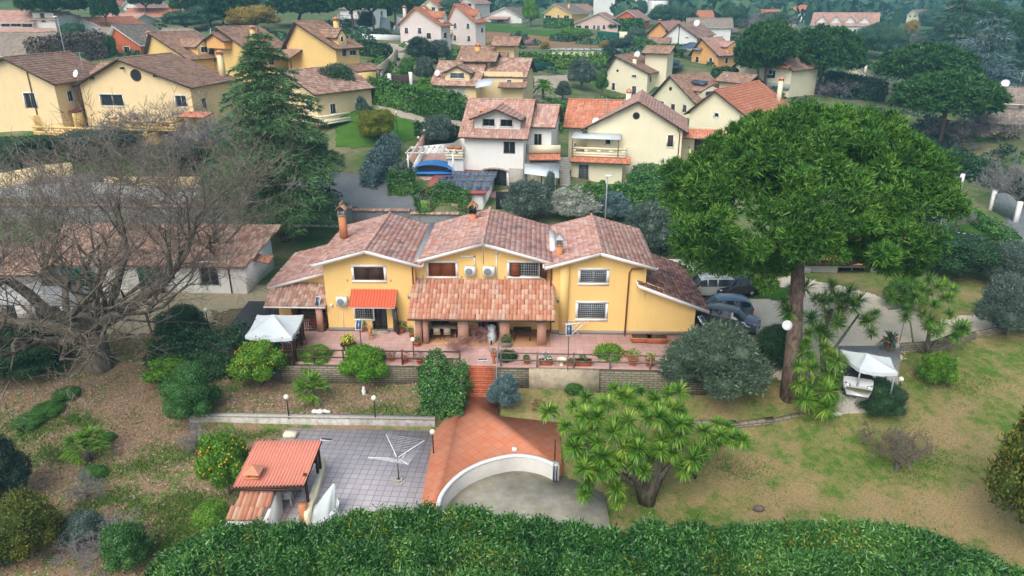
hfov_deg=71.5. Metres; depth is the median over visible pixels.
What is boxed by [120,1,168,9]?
house
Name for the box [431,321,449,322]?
door
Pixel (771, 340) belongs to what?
shrub
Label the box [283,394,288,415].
garden lamp
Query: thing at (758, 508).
tree stump
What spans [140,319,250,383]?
clipped hedge
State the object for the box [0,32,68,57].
house
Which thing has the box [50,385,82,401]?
shrub
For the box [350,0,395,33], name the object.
umbrella pine
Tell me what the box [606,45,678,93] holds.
house
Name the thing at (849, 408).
parking slab
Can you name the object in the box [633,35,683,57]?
hedge
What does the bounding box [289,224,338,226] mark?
kerb
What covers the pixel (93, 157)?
bare oak
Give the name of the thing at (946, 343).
stone kerb wall
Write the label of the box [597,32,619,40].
wall
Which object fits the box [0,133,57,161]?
broadleaf tree
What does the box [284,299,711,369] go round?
terrace
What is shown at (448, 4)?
broadleaf tree
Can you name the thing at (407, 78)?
gate
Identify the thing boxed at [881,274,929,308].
shrub
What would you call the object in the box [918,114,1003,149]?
bare tree
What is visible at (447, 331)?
dining chair
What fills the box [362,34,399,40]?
wall
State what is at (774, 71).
window
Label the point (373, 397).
garden lamp
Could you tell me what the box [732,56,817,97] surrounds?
house
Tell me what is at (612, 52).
olive tree
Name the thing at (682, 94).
house
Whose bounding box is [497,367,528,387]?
stone wall
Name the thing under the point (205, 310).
garden lamp
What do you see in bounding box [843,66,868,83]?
house
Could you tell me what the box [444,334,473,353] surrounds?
bare shrub
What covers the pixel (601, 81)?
broadleaf tree
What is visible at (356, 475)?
patio
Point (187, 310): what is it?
shrub
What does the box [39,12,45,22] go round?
window
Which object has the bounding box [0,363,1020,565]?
grass
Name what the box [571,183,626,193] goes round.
lawn
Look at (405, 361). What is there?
potted plant
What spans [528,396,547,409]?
shrub
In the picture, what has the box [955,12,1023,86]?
cedar
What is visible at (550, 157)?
stair house
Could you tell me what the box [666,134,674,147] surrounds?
window
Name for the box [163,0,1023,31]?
woods
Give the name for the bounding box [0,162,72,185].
wall
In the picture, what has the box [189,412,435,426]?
garden wall
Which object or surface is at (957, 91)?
umbrella pine
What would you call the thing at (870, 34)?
broadleaf tree
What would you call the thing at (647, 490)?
yucca
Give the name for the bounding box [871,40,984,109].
umbrella pine
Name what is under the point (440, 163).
swimming pool cover
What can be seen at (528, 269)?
window
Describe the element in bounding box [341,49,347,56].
window
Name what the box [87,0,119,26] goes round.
umbrella pine
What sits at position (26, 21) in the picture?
house
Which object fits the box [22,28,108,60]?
hedge
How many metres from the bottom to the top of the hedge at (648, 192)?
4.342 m
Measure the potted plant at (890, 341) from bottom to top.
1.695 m
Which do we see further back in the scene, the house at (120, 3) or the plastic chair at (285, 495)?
the house at (120, 3)
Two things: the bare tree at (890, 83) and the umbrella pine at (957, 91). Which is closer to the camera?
the umbrella pine at (957, 91)
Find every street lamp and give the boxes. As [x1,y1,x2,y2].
[52,16,64,50]
[604,175,612,218]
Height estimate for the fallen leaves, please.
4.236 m
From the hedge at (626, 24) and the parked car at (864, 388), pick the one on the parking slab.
the parked car at (864, 388)
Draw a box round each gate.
[387,72,412,91]
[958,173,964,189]
[988,190,1023,222]
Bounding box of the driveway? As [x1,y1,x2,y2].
[443,471,609,529]
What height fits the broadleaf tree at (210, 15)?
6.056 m
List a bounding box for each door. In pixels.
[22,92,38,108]
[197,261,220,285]
[296,308,325,319]
[373,309,387,329]
[392,307,398,334]
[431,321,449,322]
[478,322,497,328]
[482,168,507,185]
[577,164,589,179]
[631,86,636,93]
[694,139,702,150]
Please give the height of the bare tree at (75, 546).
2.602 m
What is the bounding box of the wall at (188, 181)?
[104,177,200,187]
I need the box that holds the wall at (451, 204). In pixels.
[426,200,471,213]
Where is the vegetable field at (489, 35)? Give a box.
[485,31,602,47]
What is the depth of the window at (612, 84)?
145.93 m
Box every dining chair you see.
[433,328,440,339]
[444,328,450,340]
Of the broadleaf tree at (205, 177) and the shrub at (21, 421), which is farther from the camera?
the broadleaf tree at (205, 177)
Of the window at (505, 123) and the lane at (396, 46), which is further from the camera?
the lane at (396, 46)
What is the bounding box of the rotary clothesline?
[368,434,424,484]
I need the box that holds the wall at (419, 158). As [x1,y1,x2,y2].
[412,143,451,174]
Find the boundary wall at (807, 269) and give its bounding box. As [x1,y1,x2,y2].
[669,259,810,273]
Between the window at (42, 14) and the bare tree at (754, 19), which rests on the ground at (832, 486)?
the bare tree at (754, 19)
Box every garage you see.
[420,169,497,209]
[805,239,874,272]
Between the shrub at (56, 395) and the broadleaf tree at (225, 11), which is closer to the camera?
the shrub at (56, 395)
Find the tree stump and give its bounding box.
[753,505,764,511]
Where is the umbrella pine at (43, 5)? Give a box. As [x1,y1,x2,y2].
[12,0,87,12]
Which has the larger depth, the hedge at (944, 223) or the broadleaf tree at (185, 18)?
the broadleaf tree at (185, 18)
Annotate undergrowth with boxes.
[0,141,342,200]
[89,19,393,56]
[367,40,486,101]
[485,26,968,79]
[553,95,625,132]
[652,237,991,277]
[770,65,1023,182]
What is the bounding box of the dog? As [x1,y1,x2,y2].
[368,325,372,339]
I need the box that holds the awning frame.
[524,163,558,188]
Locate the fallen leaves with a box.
[0,315,427,575]
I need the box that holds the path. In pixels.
[421,396,561,507]
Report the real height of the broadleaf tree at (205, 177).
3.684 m
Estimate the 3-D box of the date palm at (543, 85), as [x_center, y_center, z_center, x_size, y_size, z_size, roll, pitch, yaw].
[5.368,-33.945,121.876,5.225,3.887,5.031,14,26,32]
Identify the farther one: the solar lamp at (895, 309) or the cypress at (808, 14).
the cypress at (808, 14)
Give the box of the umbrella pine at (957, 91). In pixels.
[885,68,1014,143]
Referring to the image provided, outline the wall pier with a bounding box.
[552,461,558,480]
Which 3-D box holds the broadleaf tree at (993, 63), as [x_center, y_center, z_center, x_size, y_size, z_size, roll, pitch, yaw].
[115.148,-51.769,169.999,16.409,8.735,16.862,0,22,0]
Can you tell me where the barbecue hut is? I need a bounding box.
[226,440,326,526]
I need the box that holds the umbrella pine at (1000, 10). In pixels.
[942,0,1011,33]
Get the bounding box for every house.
[0,10,81,32]
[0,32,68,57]
[0,51,96,131]
[31,50,236,150]
[76,16,143,30]
[97,23,205,53]
[102,13,160,22]
[116,0,123,6]
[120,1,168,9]
[124,8,181,20]
[143,30,216,69]
[202,25,288,80]
[268,17,383,82]
[268,64,377,126]
[337,7,386,29]
[396,4,453,49]
[420,0,448,16]
[429,36,537,102]
[445,98,563,185]
[447,3,488,45]
[459,0,491,16]
[483,7,529,22]
[527,145,570,186]
[542,2,590,22]
[562,88,726,183]
[573,12,619,31]
[575,4,592,15]
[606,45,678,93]
[616,10,651,28]
[647,19,680,44]
[649,20,715,49]
[651,71,764,117]
[678,36,735,66]
[683,77,791,127]
[686,18,733,40]
[695,10,714,17]
[732,26,740,31]
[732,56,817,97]
[761,9,779,12]
[788,24,800,32]
[792,5,806,21]
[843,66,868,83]
[905,9,930,25]
[979,70,1023,137]
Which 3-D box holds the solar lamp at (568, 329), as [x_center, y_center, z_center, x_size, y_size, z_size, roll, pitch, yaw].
[3.482,3.884,43.897,0.400,3.521,0.354,1,22,2]
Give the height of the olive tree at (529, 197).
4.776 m
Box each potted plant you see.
[297,336,306,344]
[340,333,355,349]
[360,320,366,332]
[386,352,395,361]
[398,321,406,333]
[399,350,408,363]
[406,325,413,337]
[412,352,423,364]
[413,337,419,346]
[489,348,496,364]
[500,334,511,347]
[523,354,530,364]
[539,351,552,365]
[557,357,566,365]
[568,357,575,365]
[575,355,591,366]
[626,347,640,365]
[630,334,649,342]
[644,351,655,366]
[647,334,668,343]
[879,330,901,351]
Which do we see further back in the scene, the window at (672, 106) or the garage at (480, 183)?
the window at (672, 106)
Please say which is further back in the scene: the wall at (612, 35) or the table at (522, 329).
the wall at (612, 35)
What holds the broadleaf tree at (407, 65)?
on the ground at (832, 486)
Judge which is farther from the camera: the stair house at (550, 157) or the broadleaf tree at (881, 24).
the broadleaf tree at (881, 24)
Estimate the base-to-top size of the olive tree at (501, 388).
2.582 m
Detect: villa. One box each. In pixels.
[263,199,710,346]
[810,12,880,32]
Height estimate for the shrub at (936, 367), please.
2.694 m
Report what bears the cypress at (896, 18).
on the ground at (832, 486)
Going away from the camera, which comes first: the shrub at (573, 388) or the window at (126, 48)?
the shrub at (573, 388)
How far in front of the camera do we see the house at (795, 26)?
228.32 m
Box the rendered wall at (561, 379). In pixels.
[529,367,599,392]
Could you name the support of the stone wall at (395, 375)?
on the ground at (832, 486)
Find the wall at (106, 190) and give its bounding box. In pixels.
[0,182,271,204]
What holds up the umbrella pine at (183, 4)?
on the ground at (832, 486)
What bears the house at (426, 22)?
on the ground at (832, 486)
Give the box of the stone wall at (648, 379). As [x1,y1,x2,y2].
[599,369,728,394]
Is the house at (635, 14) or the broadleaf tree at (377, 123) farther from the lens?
the house at (635, 14)
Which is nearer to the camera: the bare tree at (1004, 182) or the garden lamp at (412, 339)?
the garden lamp at (412, 339)
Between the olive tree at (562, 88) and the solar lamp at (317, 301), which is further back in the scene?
the olive tree at (562, 88)
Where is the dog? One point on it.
(370, 332)
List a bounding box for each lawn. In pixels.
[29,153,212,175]
[335,106,416,148]
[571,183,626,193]
[747,287,788,299]
[945,219,995,238]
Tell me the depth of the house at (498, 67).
106.07 m
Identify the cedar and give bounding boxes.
[193,26,348,242]
[908,0,991,50]
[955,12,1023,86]
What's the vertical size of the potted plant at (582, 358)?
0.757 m
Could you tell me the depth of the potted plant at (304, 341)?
47.92 m
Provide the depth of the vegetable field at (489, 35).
196.11 m
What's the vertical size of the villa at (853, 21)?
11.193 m
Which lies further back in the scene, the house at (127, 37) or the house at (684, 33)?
the house at (684, 33)
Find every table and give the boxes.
[280,336,296,346]
[429,323,457,337]
[513,327,530,340]
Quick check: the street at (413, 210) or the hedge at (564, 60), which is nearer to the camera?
the street at (413, 210)
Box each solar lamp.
[314,438,332,462]
[315,296,320,306]
[355,319,362,345]
[477,359,494,380]
[566,324,571,369]
[697,315,706,326]
[887,308,905,340]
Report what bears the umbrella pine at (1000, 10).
on the ground at (832, 486)
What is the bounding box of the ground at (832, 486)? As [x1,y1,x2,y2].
[0,0,1023,575]
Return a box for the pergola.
[405,145,455,174]
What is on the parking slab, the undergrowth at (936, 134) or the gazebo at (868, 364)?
the gazebo at (868, 364)
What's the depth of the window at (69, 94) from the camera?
85.96 m
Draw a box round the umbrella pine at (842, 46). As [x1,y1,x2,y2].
[797,22,869,94]
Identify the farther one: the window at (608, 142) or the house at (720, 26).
the house at (720, 26)
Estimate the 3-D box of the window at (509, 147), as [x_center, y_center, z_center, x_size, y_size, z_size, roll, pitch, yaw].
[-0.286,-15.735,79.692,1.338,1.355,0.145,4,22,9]
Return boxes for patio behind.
[415,154,555,197]
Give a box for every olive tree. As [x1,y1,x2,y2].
[0,432,33,503]
[355,95,368,110]
[404,35,435,56]
[414,56,434,77]
[419,113,456,143]
[427,39,452,63]
[484,373,522,408]
[499,178,553,219]
[548,183,603,217]
[554,80,571,99]
[567,57,597,88]
[599,190,633,220]
[600,46,618,59]
[608,19,617,27]
[621,199,678,251]
[654,318,778,403]
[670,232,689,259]
[971,272,1023,335]
[981,239,1023,278]
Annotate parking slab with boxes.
[834,346,900,413]
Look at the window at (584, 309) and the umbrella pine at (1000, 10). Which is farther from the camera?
the umbrella pine at (1000, 10)
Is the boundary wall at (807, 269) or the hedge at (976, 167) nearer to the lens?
the boundary wall at (807, 269)
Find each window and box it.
[10,21,21,26]
[21,24,32,27]
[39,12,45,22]
[66,89,75,102]
[98,93,124,106]
[123,46,129,51]
[130,69,140,80]
[174,95,187,107]
[200,46,208,53]
[201,97,207,108]
[269,58,274,65]
[329,102,336,113]
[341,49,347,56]
[349,49,357,55]
[351,265,386,282]
[353,308,374,320]
[404,27,408,33]
[417,27,421,34]
[426,32,431,39]
[426,260,457,278]
[443,32,447,38]
[447,87,465,99]
[449,72,464,78]
[482,118,495,126]
[499,118,512,127]
[503,142,514,153]
[507,260,540,278]
[534,134,541,144]
[575,301,608,320]
[578,268,609,285]
[604,140,610,144]
[611,82,614,90]
[633,112,639,118]
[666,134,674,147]
[670,103,675,110]
[681,104,686,112]
[713,112,719,117]
[767,69,775,78]
[838,267,868,270]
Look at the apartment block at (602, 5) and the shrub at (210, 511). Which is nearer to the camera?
the shrub at (210, 511)
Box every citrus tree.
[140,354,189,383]
[190,429,250,494]
[225,335,290,384]
[297,343,337,373]
[337,342,389,383]
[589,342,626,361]
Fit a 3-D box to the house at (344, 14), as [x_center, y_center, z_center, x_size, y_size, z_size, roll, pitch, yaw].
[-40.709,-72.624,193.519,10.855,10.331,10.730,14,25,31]
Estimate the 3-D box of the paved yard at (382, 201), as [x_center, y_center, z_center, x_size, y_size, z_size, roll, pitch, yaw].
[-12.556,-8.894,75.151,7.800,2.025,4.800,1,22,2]
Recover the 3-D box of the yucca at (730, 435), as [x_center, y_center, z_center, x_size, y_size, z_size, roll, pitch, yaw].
[9.891,8.888,36.729,4.648,4.924,3.072,-10,24,-23]
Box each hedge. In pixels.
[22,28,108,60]
[58,31,118,55]
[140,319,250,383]
[143,499,1023,575]
[357,39,392,57]
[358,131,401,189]
[365,76,465,120]
[385,166,417,195]
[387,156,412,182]
[410,179,473,220]
[412,119,459,144]
[414,345,473,418]
[519,51,554,62]
[542,46,611,68]
[543,17,574,28]
[567,180,670,219]
[616,17,645,31]
[627,170,667,200]
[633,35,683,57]
[710,65,738,82]
[822,70,889,101]
[894,214,953,235]
[947,148,1023,201]
[964,201,1022,244]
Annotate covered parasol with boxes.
[310,483,336,523]
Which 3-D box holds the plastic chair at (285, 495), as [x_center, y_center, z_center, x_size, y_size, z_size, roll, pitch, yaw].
[-11.302,10.134,35.399,0.696,1.401,0.802,-4,22,-9]
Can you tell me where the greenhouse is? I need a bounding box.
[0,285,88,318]
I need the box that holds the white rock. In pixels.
[316,409,323,413]
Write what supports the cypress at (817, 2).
on the ground at (832, 486)
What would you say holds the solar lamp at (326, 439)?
attached to the barbecue hut
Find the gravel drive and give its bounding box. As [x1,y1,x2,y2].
[703,276,996,397]
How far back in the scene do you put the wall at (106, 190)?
75.06 m
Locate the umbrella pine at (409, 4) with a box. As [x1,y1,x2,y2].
[386,0,416,24]
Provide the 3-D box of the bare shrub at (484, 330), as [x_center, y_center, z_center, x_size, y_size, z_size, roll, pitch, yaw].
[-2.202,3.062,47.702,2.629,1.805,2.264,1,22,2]
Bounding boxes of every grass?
[0,341,427,575]
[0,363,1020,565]
[526,337,1022,562]
[596,331,1023,564]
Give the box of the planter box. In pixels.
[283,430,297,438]
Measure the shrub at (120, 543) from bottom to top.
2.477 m
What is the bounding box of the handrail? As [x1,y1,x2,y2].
[496,331,499,378]
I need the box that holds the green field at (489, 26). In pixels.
[485,22,580,39]
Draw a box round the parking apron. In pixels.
[210,301,299,380]
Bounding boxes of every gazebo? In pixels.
[245,315,304,364]
[836,350,897,398]
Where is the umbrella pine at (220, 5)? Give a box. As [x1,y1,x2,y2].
[198,0,260,25]
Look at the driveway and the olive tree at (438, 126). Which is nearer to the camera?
the driveway
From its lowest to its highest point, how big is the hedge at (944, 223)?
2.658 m
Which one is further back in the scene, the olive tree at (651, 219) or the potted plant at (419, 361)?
the olive tree at (651, 219)
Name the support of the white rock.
on the ground at (832, 486)
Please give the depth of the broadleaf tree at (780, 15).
243.47 m
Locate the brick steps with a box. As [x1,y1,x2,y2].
[463,366,495,396]
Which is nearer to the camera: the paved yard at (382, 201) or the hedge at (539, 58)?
the paved yard at (382, 201)
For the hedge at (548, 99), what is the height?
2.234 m
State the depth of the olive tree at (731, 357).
42.27 m
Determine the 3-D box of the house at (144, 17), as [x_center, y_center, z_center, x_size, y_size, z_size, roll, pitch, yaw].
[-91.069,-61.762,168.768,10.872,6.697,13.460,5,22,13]
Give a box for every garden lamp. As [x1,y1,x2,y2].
[203,308,208,328]
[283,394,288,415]
[371,395,375,419]
[410,337,414,359]
[430,429,434,453]
[898,376,903,386]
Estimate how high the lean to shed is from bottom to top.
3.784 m
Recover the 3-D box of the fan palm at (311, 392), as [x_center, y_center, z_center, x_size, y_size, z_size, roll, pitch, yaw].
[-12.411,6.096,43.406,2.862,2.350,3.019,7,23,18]
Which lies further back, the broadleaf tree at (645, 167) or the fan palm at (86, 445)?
the broadleaf tree at (645, 167)
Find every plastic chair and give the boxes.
[281,491,293,506]
[329,498,339,518]
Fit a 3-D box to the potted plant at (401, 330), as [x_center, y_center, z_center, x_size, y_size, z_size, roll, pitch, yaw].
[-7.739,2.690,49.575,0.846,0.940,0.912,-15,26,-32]
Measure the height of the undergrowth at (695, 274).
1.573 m
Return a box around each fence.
[281,348,460,365]
[496,191,508,208]
[500,351,690,369]
[534,62,554,70]
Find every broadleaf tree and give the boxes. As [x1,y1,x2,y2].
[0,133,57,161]
[0,483,69,561]
[49,127,144,152]
[57,21,85,33]
[74,52,89,60]
[131,143,213,165]
[157,9,208,27]
[189,4,228,26]
[196,170,252,195]
[216,1,237,24]
[220,4,282,25]
[302,131,328,167]
[317,62,357,81]
[354,107,395,140]
[356,10,376,27]
[387,9,392,16]
[398,57,414,74]
[439,0,462,13]
[521,0,540,26]
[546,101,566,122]
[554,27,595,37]
[594,69,609,94]
[607,37,635,48]
[623,162,665,181]
[624,27,646,39]
[636,0,647,13]
[647,3,679,20]
[672,59,685,68]
[675,6,698,21]
[718,4,748,32]
[754,11,795,23]
[817,69,827,76]
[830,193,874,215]
[855,25,883,50]
[868,21,892,29]
[870,26,911,51]
[903,19,918,33]
[914,8,949,30]
[934,227,1011,277]
[978,401,1023,526]
[984,53,1008,75]
[988,51,1023,86]
[1004,5,1015,12]
[1017,35,1023,52]
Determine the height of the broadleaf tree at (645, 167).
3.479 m
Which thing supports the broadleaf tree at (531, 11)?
on the ground at (832, 486)
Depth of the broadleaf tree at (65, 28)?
130.27 m
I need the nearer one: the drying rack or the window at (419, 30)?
the drying rack
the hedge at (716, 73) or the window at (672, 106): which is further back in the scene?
the hedge at (716, 73)
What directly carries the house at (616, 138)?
on the ground at (832, 486)
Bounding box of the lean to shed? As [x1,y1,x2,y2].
[0,242,71,285]
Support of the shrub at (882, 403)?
on the ground at (832, 486)
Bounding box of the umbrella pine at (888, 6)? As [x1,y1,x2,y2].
[869,2,893,12]
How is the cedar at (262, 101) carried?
on the ground at (832, 486)
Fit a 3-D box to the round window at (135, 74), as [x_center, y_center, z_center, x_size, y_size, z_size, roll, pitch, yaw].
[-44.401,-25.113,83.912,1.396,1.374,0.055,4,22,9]
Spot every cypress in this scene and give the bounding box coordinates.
[804,3,812,25]
[811,0,819,11]
[891,8,900,27]
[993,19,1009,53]
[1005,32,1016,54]
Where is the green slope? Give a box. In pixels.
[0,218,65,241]
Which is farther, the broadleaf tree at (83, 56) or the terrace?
the broadleaf tree at (83, 56)
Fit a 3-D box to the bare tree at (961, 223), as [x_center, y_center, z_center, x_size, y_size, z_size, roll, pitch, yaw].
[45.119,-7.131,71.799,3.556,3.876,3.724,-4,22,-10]
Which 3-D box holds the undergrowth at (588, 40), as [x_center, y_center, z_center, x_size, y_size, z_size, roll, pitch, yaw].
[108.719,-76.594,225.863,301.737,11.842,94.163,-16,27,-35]
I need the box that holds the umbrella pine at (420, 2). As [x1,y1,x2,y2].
[416,0,426,4]
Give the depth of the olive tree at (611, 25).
226.66 m
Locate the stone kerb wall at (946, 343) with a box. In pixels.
[899,326,1023,351]
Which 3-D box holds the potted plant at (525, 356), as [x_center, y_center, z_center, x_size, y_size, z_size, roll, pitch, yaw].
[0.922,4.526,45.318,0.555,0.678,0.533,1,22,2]
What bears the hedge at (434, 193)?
on the ground at (832, 486)
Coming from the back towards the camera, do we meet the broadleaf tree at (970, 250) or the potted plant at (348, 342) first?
the broadleaf tree at (970, 250)
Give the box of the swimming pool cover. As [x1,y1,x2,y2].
[413,160,454,174]
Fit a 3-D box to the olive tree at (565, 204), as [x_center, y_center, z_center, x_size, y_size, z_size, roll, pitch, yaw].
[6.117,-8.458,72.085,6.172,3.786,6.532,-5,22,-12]
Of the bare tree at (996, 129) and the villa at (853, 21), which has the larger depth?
the villa at (853, 21)
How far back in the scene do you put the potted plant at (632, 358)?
44.99 m
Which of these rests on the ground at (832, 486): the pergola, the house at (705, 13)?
the house at (705, 13)
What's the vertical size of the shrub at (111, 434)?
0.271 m
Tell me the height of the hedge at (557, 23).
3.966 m
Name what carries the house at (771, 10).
on the ground at (832, 486)
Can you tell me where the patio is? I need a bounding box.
[226,428,433,526]
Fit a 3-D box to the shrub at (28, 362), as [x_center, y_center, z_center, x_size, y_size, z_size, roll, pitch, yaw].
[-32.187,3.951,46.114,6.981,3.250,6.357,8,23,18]
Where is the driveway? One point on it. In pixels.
(522, 492)
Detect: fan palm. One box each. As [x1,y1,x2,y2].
[55,421,111,465]
[290,369,334,405]
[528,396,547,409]
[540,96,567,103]
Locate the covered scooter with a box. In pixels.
[487,324,496,344]
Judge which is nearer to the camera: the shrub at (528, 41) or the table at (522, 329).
the table at (522, 329)
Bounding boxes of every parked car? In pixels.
[692,273,733,296]
[695,293,753,317]
[700,302,760,334]
[716,275,758,296]
[840,359,875,398]
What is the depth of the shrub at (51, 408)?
42.78 m
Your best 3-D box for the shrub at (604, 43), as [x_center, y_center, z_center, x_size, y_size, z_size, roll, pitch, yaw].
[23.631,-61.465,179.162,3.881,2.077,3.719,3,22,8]
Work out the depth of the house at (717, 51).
159.30 m
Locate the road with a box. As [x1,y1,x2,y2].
[0,167,441,206]
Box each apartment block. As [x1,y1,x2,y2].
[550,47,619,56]
[593,0,632,15]
[635,0,667,20]
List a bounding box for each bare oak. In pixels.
[0,62,315,443]
[0,149,97,266]
[60,130,201,199]
[96,125,302,290]
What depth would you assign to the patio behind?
81.58 m
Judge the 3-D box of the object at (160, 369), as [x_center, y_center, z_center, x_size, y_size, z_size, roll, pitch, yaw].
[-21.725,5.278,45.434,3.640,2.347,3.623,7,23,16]
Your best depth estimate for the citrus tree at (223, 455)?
35.45 m
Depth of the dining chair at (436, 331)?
48.20 m
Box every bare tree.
[45,505,139,575]
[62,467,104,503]
[93,93,202,149]
[161,107,283,169]
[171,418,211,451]
[738,9,798,28]
[811,74,866,99]
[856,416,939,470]
[860,70,904,94]
[869,21,934,46]
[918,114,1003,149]
[943,209,979,229]
[945,111,1023,148]
[970,157,1023,203]
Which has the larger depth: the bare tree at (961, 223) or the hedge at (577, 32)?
the hedge at (577, 32)
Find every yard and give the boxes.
[37,285,268,334]
[357,194,418,208]
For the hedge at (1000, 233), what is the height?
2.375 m
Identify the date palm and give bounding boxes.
[415,78,431,96]
[533,78,556,98]
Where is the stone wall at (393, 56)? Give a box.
[360,49,397,77]
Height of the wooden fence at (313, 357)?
1.450 m
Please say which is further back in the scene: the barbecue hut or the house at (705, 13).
the house at (705, 13)
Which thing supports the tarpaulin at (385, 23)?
on the ground at (832, 486)
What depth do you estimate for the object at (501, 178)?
81.34 m
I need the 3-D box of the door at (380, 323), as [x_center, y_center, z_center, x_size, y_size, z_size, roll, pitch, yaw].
[-9.237,1.923,49.705,1.068,2.030,0.335,1,22,2]
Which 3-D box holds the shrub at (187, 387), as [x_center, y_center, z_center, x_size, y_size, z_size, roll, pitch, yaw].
[-19.091,5.899,41.810,3.584,3.648,3.935,2,22,5]
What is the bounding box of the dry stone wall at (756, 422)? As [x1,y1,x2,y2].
[691,412,805,428]
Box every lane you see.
[371,52,461,126]
[377,42,406,51]
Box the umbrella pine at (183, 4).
[167,0,199,9]
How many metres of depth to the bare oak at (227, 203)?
56.44 m
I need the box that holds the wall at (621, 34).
[619,32,627,36]
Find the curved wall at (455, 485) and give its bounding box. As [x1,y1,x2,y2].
[436,453,556,511]
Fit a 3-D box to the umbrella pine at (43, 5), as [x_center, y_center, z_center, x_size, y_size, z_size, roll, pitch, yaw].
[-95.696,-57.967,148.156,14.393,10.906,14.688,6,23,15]
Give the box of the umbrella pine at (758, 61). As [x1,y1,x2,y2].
[733,36,785,76]
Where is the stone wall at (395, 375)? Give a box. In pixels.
[281,364,461,383]
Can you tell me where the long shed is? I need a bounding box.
[39,222,280,293]
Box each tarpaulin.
[379,16,391,33]
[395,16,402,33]
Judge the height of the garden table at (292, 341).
0.740 m
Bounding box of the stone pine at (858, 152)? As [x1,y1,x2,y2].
[656,95,975,403]
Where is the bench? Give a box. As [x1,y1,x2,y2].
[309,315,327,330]
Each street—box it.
[306,208,420,224]
[533,75,568,103]
[1004,208,1023,240]
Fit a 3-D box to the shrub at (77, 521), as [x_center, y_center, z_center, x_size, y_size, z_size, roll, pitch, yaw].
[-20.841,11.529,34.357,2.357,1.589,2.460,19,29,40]
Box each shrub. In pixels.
[0,317,74,380]
[0,551,23,565]
[11,412,50,430]
[28,400,66,418]
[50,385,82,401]
[54,508,108,550]
[77,463,107,480]
[96,518,156,575]
[102,431,116,440]
[149,302,212,340]
[155,360,223,421]
[189,498,228,533]
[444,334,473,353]
[465,322,497,349]
[496,348,517,363]
[525,39,533,44]
[540,41,549,47]
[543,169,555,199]
[563,383,582,394]
[599,40,608,46]
[753,323,786,369]
[854,376,910,417]
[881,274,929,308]
[915,351,960,385]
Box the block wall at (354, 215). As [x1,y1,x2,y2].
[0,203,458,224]
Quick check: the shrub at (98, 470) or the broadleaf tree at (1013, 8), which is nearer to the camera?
the shrub at (98, 470)
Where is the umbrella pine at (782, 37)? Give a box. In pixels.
[732,17,803,84]
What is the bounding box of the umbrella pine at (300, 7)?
[263,0,335,19]
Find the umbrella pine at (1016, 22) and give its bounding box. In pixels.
[990,10,1023,52]
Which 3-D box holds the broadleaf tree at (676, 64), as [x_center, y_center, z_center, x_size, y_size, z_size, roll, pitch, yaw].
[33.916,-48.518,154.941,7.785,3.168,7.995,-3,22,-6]
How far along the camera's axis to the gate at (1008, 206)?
76.30 m
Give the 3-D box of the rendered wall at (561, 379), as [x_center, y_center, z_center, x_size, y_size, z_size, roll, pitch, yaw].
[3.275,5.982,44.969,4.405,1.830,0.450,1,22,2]
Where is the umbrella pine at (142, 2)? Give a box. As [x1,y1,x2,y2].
[126,0,162,11]
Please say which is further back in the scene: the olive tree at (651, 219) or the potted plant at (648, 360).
the olive tree at (651, 219)
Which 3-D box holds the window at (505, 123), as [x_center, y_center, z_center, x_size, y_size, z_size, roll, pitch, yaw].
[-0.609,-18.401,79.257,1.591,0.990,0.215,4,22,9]
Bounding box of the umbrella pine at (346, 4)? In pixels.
[327,0,371,27]
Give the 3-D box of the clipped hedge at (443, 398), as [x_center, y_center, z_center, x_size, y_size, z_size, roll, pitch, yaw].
[-4.142,5.850,43.191,3.643,4.082,4.234,1,22,2]
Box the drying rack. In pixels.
[562,320,587,336]
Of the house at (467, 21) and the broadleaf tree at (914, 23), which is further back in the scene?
the broadleaf tree at (914, 23)
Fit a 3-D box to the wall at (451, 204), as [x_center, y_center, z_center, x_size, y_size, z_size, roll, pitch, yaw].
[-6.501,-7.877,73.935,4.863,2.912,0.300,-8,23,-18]
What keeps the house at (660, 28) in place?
on the ground at (832, 486)
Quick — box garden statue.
[362,386,365,394]
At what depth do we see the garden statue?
44.23 m
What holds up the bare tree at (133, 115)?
on the ground at (832, 486)
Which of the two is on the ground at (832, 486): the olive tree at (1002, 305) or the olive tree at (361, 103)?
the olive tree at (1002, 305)
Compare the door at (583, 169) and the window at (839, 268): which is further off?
the door at (583, 169)
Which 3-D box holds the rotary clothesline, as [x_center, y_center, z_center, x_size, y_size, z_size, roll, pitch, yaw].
[-5.931,9.191,36.922,2.223,2.018,2.223,6,22,14]
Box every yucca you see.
[536,378,698,512]
[671,414,753,482]
[773,275,883,423]
[879,272,975,354]
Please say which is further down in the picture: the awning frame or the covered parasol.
the covered parasol

